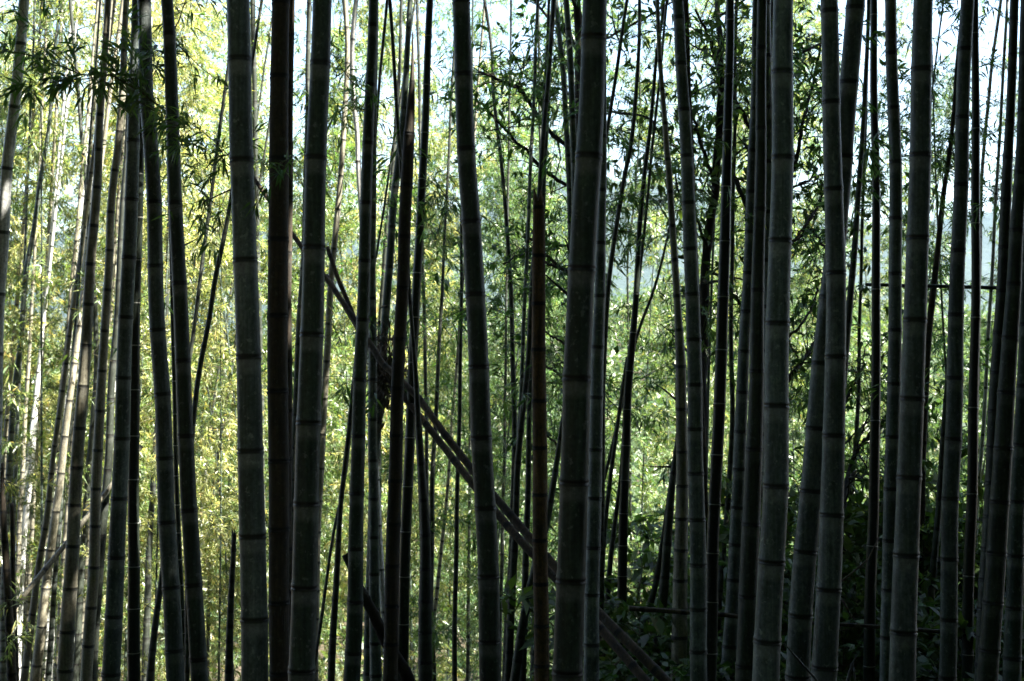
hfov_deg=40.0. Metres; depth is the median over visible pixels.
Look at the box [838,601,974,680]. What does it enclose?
shrub
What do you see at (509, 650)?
bamboo culm
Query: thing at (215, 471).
bamboo culm
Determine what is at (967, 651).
bamboo culm
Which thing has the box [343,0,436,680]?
bamboo culm
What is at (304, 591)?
bamboo culm
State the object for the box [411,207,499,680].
leafy bamboo
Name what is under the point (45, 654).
bamboo culm
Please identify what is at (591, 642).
bamboo stems
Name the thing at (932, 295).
bamboo culm
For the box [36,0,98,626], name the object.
bamboo culm
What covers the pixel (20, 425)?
leafy bamboo
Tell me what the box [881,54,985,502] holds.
leafy bamboo
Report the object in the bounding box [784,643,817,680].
dead twig
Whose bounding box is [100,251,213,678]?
leafy bamboo
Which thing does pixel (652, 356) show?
leafy bamboo
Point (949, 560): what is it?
bamboo culm
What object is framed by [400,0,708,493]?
broadleaf tree
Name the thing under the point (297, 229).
leafy bamboo
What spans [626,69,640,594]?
bamboo culm
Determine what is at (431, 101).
leafy bamboo
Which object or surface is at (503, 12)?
sky
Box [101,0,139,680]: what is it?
bamboo culm
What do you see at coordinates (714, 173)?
broadleaf tree
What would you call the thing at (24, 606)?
bamboo culm
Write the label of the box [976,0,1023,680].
bamboo culm
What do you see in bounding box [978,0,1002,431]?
bamboo culm
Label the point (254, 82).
bamboo culm
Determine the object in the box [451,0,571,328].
bamboo culm
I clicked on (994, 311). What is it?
leafy bamboo
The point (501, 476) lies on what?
leafy bamboo
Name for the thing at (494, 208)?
leafy bamboo
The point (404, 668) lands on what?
bamboo culm
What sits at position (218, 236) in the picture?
leafy bamboo
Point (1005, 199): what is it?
bamboo culm
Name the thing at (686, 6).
bamboo culm
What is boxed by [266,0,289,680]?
bamboo culm
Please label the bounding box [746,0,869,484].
leafy bamboo
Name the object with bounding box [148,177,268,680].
leafy bamboo
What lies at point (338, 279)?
fallen pole
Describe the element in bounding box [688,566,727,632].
shrub
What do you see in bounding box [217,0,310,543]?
bamboo culm
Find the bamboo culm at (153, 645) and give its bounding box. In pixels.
[92,59,255,680]
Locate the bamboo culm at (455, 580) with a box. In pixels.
[413,173,462,680]
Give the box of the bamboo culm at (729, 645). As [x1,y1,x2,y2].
[720,0,884,680]
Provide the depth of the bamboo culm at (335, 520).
13.02 m
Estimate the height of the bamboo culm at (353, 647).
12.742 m
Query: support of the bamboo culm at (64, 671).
on the ground
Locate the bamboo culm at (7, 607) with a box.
[0,463,58,680]
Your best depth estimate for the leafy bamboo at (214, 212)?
20.10 m
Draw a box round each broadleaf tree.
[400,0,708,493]
[607,0,845,506]
[707,0,909,548]
[789,275,967,591]
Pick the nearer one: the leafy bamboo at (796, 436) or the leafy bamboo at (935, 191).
the leafy bamboo at (935, 191)
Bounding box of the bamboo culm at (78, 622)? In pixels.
[69,0,205,680]
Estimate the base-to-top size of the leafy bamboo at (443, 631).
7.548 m
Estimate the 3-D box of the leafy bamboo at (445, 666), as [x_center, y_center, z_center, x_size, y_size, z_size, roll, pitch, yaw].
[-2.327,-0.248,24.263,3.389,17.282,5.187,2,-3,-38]
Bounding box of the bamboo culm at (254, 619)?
[140,0,268,680]
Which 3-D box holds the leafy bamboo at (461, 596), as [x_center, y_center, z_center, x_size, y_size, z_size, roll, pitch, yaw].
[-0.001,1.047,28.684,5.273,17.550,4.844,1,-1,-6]
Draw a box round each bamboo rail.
[629,606,737,618]
[812,621,975,635]
[865,283,995,289]
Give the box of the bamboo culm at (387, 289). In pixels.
[293,0,509,680]
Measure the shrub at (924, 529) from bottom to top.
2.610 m
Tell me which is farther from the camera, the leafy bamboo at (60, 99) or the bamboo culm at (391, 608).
the leafy bamboo at (60, 99)
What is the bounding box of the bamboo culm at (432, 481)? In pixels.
[336,35,490,649]
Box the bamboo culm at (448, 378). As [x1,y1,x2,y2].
[425,4,510,627]
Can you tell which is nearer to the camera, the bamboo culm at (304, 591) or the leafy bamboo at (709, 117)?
the bamboo culm at (304, 591)
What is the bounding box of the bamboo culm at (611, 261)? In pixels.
[493,0,640,659]
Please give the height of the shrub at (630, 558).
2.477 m
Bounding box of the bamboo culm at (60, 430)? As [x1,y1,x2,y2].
[42,7,98,663]
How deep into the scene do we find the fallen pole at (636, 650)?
10.05 m
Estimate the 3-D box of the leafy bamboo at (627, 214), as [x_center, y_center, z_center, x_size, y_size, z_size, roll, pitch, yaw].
[0.634,-0.695,12.840,2.457,11.300,2.919,-1,1,-2]
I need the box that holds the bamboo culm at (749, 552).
[735,0,766,680]
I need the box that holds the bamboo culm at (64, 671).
[56,0,110,680]
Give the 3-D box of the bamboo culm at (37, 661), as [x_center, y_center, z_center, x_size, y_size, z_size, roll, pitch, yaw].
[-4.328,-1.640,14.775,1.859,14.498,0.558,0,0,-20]
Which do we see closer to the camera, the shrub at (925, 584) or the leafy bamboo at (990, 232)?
the shrub at (925, 584)
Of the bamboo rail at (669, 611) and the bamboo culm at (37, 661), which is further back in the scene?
the bamboo culm at (37, 661)
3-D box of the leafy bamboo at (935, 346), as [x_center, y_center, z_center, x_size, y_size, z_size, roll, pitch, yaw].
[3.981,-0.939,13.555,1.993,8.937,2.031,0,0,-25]
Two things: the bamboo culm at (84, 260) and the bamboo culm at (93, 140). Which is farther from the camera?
the bamboo culm at (93, 140)
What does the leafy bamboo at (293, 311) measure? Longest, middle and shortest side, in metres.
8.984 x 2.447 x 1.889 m
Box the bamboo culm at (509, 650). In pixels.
[369,0,555,680]
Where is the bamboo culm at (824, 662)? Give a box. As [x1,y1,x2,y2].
[811,0,846,680]
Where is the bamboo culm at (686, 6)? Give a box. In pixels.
[606,0,740,544]
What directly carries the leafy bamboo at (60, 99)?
on the ground
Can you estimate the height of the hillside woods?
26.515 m
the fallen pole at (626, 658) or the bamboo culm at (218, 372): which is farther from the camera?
the bamboo culm at (218, 372)
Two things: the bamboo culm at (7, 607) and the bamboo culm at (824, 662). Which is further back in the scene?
the bamboo culm at (7, 607)
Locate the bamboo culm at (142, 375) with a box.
[139,192,144,556]
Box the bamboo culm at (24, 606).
[21,0,64,664]
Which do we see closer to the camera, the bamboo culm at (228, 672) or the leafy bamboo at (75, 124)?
the bamboo culm at (228, 672)
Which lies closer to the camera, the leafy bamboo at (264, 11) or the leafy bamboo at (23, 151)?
the leafy bamboo at (23, 151)
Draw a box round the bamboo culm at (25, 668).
[20,0,115,680]
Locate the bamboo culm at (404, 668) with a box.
[342,553,415,680]
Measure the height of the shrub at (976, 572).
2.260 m
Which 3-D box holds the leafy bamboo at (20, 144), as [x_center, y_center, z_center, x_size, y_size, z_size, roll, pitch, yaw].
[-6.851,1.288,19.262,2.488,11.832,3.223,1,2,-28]
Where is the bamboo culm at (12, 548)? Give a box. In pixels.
[10,503,18,680]
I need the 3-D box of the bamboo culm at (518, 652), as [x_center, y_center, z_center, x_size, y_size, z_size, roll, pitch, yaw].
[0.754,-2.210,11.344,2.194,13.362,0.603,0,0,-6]
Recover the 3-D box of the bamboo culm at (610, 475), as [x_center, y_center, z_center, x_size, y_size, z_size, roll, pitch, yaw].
[0.896,2.310,11.915,2.025,4.545,0.751,0,0,14]
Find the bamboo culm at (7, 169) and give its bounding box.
[0,0,28,475]
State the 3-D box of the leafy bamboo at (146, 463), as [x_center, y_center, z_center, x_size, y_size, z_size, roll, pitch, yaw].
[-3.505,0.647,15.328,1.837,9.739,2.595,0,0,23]
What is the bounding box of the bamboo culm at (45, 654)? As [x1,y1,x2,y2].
[42,93,91,680]
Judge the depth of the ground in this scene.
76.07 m
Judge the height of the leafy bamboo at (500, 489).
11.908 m
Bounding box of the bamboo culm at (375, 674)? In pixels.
[368,0,381,680]
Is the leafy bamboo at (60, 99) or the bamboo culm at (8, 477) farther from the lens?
the leafy bamboo at (60, 99)
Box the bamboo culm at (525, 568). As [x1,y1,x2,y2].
[413,0,549,680]
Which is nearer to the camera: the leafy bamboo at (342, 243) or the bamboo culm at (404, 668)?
the bamboo culm at (404, 668)
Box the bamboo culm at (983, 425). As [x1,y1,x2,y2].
[859,0,1019,551]
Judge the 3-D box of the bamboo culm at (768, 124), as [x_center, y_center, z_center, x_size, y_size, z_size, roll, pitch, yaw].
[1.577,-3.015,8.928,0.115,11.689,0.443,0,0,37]
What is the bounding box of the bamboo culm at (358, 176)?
[253,0,384,660]
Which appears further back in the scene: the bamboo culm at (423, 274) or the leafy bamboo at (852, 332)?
the leafy bamboo at (852, 332)
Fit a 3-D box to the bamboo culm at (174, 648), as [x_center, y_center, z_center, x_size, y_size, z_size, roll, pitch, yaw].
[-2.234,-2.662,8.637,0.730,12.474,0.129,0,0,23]
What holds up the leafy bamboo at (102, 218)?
on the ground
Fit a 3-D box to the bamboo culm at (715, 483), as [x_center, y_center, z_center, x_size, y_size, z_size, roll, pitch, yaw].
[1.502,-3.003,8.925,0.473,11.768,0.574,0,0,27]
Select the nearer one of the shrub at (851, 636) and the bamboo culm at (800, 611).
the bamboo culm at (800, 611)
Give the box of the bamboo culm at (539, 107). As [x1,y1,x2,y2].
[538,2,540,154]
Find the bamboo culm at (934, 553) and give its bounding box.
[790,149,1015,644]
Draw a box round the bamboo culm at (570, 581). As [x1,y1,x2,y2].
[552,0,606,680]
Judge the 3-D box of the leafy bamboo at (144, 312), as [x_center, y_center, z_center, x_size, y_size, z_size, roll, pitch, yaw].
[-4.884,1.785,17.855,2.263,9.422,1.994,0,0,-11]
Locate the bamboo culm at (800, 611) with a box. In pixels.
[784,0,893,680]
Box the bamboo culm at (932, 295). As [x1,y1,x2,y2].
[918,21,992,595]
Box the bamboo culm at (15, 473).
[12,0,35,542]
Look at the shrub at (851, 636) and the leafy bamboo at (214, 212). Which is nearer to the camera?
the shrub at (851, 636)
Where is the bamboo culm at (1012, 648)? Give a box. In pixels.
[1002,235,1023,680]
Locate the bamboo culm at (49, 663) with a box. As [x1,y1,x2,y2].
[45,0,100,680]
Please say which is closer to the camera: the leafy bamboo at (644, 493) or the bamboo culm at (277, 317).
the bamboo culm at (277, 317)
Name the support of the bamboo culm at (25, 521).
on the ground
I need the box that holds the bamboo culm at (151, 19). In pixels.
[102,0,153,482]
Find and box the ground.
[3,311,967,680]
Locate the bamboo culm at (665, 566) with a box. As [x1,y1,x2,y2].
[653,435,675,664]
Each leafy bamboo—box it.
[0,0,90,639]
[0,0,102,533]
[0,0,111,679]
[0,0,143,680]
[0,2,59,679]
[0,4,102,671]
[0,5,101,680]
[0,30,81,650]
[0,212,86,677]
[2,192,56,674]
[4,0,190,678]
[20,24,221,680]
[20,132,156,680]
[32,0,210,635]
[34,96,146,675]
[38,0,228,680]
[56,37,206,680]
[57,82,213,678]
[61,108,212,680]
[62,0,240,680]
[63,0,239,680]
[75,0,268,680]
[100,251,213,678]
[104,56,268,680]
[107,23,326,680]
[114,258,240,680]
[142,0,304,676]
[148,1,270,680]
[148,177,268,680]
[162,14,296,680]
[184,172,365,680]
[203,40,364,680]
[204,201,338,662]
[216,125,347,680]
[219,11,382,667]
[224,0,452,680]
[233,0,397,676]
[292,103,418,680]
[292,117,377,679]
[293,0,416,679]
[318,148,437,680]
[325,0,506,680]
[326,143,510,680]
[334,178,466,678]
[336,54,543,673]
[338,13,509,680]
[342,157,468,680]
[348,67,468,676]
[366,0,494,680]
[377,170,532,678]
[387,56,652,617]
[394,270,550,679]
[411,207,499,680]
[414,0,619,680]
[431,89,562,680]
[435,0,637,664]
[440,151,611,677]
[443,215,624,676]
[447,0,618,680]
[450,30,673,652]
[462,137,616,668]
[467,135,562,670]
[476,75,567,667]
[497,0,660,669]
[548,231,645,661]
[605,2,725,603]
[606,0,713,575]
[606,51,727,633]
[616,8,818,566]
[631,0,811,620]
[642,16,798,554]
[657,98,815,523]
[665,0,796,547]
[667,0,820,525]
[696,0,817,553]
[735,52,997,559]
[742,189,884,500]
[743,0,853,513]
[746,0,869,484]
[789,0,1019,505]
[789,10,870,554]
[789,188,880,551]
[793,0,905,493]
[844,158,944,534]
[856,0,948,498]
[856,44,1012,478]
[864,65,982,497]
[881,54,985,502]
[926,188,1017,529]
[937,162,1017,535]
[949,26,1018,182]
[963,56,1018,444]
[980,47,1018,416]
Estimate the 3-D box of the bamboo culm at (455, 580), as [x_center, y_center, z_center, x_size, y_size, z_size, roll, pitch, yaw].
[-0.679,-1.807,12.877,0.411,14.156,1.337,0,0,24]
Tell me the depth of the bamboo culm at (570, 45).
12.01 m
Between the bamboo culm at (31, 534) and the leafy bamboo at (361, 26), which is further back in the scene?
the leafy bamboo at (361, 26)
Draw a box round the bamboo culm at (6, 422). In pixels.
[0,1,43,585]
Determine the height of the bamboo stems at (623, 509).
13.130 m
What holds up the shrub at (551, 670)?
on the ground
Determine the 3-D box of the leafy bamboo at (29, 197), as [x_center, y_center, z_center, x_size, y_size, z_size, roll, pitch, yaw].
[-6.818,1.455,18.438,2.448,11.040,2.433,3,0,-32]
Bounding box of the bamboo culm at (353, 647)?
[327,0,396,680]
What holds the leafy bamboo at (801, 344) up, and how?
on the ground
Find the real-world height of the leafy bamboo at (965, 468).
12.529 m
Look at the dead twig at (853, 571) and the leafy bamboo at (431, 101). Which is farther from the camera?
the leafy bamboo at (431, 101)
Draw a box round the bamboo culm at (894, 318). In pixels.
[879,0,902,680]
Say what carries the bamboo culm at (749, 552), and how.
on the ground
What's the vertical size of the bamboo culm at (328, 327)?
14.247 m
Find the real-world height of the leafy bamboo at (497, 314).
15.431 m
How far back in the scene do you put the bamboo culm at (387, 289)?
12.20 m
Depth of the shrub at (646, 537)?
14.17 m
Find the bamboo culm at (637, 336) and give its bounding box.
[502,226,668,480]
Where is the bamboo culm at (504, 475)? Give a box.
[499,0,511,670]
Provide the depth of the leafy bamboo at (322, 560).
26.25 m
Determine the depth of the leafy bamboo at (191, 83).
15.52 m
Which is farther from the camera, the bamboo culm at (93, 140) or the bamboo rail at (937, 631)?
the bamboo culm at (93, 140)
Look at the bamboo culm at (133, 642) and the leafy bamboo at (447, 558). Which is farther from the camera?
the leafy bamboo at (447, 558)
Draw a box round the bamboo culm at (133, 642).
[127,0,337,680]
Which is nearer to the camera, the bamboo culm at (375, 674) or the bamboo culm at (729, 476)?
the bamboo culm at (375, 674)
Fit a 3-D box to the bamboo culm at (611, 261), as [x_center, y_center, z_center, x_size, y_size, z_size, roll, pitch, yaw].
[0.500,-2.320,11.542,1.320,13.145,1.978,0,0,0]
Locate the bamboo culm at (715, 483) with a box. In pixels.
[706,0,771,680]
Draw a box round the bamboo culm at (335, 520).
[292,0,558,665]
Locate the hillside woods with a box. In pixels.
[3,278,1017,680]
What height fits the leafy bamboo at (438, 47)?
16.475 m
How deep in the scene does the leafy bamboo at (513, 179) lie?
27.69 m
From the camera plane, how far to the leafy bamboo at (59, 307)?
21.69 m
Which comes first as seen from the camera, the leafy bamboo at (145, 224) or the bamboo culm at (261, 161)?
the bamboo culm at (261, 161)
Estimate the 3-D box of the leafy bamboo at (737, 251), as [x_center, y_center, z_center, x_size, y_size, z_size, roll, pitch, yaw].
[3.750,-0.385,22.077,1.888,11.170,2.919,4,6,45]
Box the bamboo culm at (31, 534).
[22,9,61,659]
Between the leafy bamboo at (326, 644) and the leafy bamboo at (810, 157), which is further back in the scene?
the leafy bamboo at (326, 644)
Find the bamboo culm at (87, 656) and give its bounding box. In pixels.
[80,0,191,680]
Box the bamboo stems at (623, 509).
[516,3,821,680]
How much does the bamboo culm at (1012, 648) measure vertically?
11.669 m
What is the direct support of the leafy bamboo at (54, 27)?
on the ground
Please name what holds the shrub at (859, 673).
on the ground
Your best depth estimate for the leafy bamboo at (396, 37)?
21.78 m
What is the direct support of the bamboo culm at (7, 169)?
on the ground
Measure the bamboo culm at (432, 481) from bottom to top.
14.412 m
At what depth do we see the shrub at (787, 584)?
10.86 m
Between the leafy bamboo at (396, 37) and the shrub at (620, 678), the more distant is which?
the leafy bamboo at (396, 37)
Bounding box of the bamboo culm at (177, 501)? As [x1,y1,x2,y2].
[160,0,260,668]
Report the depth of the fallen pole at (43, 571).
12.89 m
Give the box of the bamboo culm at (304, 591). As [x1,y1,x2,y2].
[240,0,331,680]
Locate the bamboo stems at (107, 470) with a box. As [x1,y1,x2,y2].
[3,61,129,680]
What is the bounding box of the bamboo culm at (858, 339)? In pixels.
[736,41,993,539]
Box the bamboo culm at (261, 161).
[184,0,336,680]
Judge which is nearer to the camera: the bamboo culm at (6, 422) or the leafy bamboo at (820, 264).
the bamboo culm at (6, 422)
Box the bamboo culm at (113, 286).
[84,156,123,614]
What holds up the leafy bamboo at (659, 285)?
on the ground
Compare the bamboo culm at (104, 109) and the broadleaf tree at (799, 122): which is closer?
the broadleaf tree at (799, 122)
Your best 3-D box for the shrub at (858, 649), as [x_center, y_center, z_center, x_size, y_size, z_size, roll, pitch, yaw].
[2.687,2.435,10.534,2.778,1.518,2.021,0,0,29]
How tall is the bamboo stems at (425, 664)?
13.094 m
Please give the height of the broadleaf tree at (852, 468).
3.963 m
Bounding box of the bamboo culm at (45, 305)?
[15,0,79,553]
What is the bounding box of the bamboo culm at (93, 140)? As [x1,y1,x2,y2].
[55,0,104,646]
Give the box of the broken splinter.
[846,655,856,680]
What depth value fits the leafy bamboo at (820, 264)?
26.99 m
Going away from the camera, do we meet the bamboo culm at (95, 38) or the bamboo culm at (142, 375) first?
the bamboo culm at (95, 38)
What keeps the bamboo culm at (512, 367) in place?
on the ground
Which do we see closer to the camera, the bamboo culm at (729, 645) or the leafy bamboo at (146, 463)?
the bamboo culm at (729, 645)
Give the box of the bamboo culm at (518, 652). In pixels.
[510,0,703,680]
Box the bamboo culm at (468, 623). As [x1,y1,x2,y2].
[465,0,473,680]
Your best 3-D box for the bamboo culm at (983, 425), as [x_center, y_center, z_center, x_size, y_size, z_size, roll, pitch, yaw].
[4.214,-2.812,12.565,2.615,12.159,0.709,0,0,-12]
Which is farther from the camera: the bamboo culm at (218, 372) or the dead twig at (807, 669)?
the bamboo culm at (218, 372)
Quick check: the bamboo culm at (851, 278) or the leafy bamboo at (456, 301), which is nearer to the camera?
the bamboo culm at (851, 278)
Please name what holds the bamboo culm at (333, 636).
on the ground
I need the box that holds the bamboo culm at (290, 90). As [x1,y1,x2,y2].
[250,0,294,628]
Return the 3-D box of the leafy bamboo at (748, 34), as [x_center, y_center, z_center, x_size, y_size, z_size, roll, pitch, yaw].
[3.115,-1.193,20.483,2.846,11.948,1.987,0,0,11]
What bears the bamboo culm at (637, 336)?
on the ground
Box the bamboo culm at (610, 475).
[497,349,734,577]
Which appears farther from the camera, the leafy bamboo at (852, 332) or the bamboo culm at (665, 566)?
the leafy bamboo at (852, 332)
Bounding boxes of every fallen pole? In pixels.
[16,445,142,607]
[254,176,672,680]
[325,246,355,315]
[326,274,651,680]
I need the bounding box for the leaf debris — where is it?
[344,305,407,433]
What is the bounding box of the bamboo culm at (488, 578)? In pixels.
[452,0,500,680]
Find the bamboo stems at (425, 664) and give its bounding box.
[388,0,552,680]
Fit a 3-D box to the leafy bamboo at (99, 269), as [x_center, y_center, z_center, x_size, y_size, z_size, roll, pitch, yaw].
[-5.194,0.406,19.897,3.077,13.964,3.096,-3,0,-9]
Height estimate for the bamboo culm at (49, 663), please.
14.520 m
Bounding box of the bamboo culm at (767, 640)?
[752,0,794,680]
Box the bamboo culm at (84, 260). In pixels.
[4,180,92,680]
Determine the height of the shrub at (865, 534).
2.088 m
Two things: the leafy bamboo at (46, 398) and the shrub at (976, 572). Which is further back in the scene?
the leafy bamboo at (46, 398)
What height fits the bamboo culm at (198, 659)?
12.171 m
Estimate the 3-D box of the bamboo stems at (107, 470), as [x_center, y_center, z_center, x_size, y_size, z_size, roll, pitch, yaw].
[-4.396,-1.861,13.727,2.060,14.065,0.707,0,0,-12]
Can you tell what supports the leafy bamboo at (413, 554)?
on the ground
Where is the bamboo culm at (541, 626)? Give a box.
[531,188,549,680]
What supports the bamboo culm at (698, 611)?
on the ground
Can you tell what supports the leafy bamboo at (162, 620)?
on the ground
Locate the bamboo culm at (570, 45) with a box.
[422,0,682,665]
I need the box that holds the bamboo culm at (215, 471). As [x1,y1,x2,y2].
[185,1,268,680]
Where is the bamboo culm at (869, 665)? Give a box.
[863,0,982,680]
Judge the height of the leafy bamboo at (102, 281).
13.907 m
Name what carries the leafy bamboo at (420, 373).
on the ground
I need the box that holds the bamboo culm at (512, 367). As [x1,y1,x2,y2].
[483,0,565,680]
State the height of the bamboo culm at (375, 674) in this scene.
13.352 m
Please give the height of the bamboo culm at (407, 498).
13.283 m
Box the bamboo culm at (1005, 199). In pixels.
[967,0,1018,680]
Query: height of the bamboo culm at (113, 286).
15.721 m
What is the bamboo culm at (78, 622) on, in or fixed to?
on the ground
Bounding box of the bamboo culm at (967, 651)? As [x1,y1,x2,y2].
[793,0,980,680]
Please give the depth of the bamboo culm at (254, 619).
6.04 m
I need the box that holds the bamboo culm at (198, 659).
[0,0,227,680]
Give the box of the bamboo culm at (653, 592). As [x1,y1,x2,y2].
[637,478,669,661]
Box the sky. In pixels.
[0,0,1019,238]
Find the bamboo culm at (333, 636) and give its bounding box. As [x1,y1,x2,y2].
[293,0,387,680]
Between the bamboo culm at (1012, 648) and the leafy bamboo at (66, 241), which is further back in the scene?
the leafy bamboo at (66, 241)
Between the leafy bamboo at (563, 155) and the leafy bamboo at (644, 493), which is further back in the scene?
the leafy bamboo at (563, 155)
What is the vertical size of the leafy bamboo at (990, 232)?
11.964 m
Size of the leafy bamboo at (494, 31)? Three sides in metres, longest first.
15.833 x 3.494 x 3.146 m
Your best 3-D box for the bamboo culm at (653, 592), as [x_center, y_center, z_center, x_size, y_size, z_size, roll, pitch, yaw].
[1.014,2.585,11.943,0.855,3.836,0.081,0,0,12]
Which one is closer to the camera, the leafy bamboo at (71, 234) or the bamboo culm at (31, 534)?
the bamboo culm at (31, 534)
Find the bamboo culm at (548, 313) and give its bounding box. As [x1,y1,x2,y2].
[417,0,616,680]
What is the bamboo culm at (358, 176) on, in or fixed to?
on the ground
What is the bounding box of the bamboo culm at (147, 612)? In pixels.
[141,0,177,680]
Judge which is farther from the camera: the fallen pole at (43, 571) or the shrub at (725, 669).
the fallen pole at (43, 571)
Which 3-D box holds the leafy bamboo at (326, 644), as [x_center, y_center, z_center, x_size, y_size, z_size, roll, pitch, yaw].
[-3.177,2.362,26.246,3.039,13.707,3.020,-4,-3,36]
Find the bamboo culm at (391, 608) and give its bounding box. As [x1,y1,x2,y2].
[261,32,433,680]
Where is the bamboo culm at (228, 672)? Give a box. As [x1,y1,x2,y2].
[224,528,235,680]
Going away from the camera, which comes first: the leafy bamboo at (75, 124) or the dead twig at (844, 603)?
the dead twig at (844, 603)
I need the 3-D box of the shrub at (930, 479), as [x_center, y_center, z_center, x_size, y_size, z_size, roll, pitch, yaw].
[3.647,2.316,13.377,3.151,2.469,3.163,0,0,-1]
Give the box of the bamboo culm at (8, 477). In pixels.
[0,0,99,680]
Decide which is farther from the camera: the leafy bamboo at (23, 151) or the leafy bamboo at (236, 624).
the leafy bamboo at (23, 151)
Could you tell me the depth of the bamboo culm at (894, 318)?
8.97 m
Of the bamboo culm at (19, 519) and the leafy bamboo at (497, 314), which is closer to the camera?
the bamboo culm at (19, 519)
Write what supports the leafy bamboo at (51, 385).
on the ground
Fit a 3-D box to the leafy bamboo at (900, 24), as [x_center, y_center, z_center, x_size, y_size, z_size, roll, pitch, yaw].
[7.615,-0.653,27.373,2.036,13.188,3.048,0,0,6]
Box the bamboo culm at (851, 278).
[726,0,869,652]
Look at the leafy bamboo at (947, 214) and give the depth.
23.84 m
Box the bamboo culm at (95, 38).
[93,0,97,76]
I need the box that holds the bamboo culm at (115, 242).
[79,53,129,680]
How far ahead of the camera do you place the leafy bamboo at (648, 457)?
27.24 m
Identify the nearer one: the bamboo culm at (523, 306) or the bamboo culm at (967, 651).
the bamboo culm at (967, 651)
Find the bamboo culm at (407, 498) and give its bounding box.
[372,0,460,680]
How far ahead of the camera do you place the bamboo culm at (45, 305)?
17.89 m
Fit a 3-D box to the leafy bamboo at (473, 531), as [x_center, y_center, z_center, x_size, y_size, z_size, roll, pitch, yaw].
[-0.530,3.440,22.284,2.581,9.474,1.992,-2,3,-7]
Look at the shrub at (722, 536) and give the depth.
11.48 m
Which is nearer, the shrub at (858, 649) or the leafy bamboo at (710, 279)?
the shrub at (858, 649)
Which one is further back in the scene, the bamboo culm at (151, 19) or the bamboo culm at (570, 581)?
the bamboo culm at (151, 19)
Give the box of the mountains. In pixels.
[6,170,999,346]
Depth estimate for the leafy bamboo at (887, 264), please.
26.27 m
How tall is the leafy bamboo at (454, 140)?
13.176 m
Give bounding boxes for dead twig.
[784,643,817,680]
[841,537,878,581]
[842,599,855,619]
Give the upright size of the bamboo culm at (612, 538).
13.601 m
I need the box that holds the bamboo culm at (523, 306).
[405,0,538,441]
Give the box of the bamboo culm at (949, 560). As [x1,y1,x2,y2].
[938,0,973,680]
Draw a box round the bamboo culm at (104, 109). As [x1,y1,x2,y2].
[56,0,112,680]
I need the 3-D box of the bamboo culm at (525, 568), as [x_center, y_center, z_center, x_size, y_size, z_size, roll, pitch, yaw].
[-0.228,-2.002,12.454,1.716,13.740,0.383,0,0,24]
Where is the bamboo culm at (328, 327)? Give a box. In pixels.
[294,0,358,680]
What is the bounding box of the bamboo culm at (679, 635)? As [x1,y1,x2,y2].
[482,0,688,678]
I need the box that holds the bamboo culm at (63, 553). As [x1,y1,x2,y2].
[53,0,101,680]
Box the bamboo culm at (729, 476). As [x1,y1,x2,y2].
[718,0,821,636]
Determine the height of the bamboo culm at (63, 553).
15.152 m
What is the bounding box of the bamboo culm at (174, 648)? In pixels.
[137,0,184,680]
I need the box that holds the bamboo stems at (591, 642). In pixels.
[437,10,725,680]
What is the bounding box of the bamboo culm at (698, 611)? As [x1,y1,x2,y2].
[672,0,706,680]
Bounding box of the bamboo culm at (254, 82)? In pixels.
[250,0,268,680]
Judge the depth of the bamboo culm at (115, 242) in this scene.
16.47 m
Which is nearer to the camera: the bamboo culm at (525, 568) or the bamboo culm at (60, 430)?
the bamboo culm at (525, 568)
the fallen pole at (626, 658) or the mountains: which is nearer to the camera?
the fallen pole at (626, 658)
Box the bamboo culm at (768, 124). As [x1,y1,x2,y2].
[762,0,771,482]
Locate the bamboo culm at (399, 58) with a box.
[339,0,528,615]
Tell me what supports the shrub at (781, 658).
on the ground
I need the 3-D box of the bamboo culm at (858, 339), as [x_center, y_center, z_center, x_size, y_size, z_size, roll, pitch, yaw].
[3.233,-2.694,12.936,2.357,12.404,0.532,0,0,14]
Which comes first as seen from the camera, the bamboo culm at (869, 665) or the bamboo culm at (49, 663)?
the bamboo culm at (869, 665)
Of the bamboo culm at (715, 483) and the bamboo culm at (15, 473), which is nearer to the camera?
the bamboo culm at (715, 483)
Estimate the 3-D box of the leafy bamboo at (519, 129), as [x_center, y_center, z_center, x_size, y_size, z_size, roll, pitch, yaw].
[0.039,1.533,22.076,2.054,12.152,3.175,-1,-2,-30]
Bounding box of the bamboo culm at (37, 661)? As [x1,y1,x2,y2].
[29,0,154,680]
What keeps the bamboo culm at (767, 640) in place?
on the ground
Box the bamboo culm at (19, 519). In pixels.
[15,0,47,625]
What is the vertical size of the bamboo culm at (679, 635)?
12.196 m
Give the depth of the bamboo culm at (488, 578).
6.96 m
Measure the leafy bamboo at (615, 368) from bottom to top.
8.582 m
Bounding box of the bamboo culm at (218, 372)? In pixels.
[199,16,271,570]
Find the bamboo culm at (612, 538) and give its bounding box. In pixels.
[525,0,738,655]
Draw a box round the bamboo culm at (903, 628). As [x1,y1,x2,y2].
[889,0,932,680]
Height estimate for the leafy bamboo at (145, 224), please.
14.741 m
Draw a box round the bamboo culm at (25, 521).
[17,0,74,680]
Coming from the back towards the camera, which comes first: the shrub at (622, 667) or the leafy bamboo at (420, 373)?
the leafy bamboo at (420, 373)
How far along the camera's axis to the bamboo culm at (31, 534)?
18.27 m
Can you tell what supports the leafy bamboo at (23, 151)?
on the ground
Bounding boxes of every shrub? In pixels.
[477,515,689,680]
[526,592,672,680]
[548,502,817,650]
[599,599,840,680]
[599,650,636,680]
[604,519,725,639]
[606,468,796,620]
[627,479,965,652]
[637,592,723,665]
[641,619,841,680]
[658,557,1023,680]
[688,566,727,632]
[708,433,1023,659]
[718,497,1023,669]
[719,464,983,579]
[722,569,1023,672]
[723,522,964,599]
[780,642,786,678]
[780,664,879,678]
[787,483,1023,605]
[797,464,1023,677]
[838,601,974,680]
[840,594,1023,680]
[879,469,1023,613]

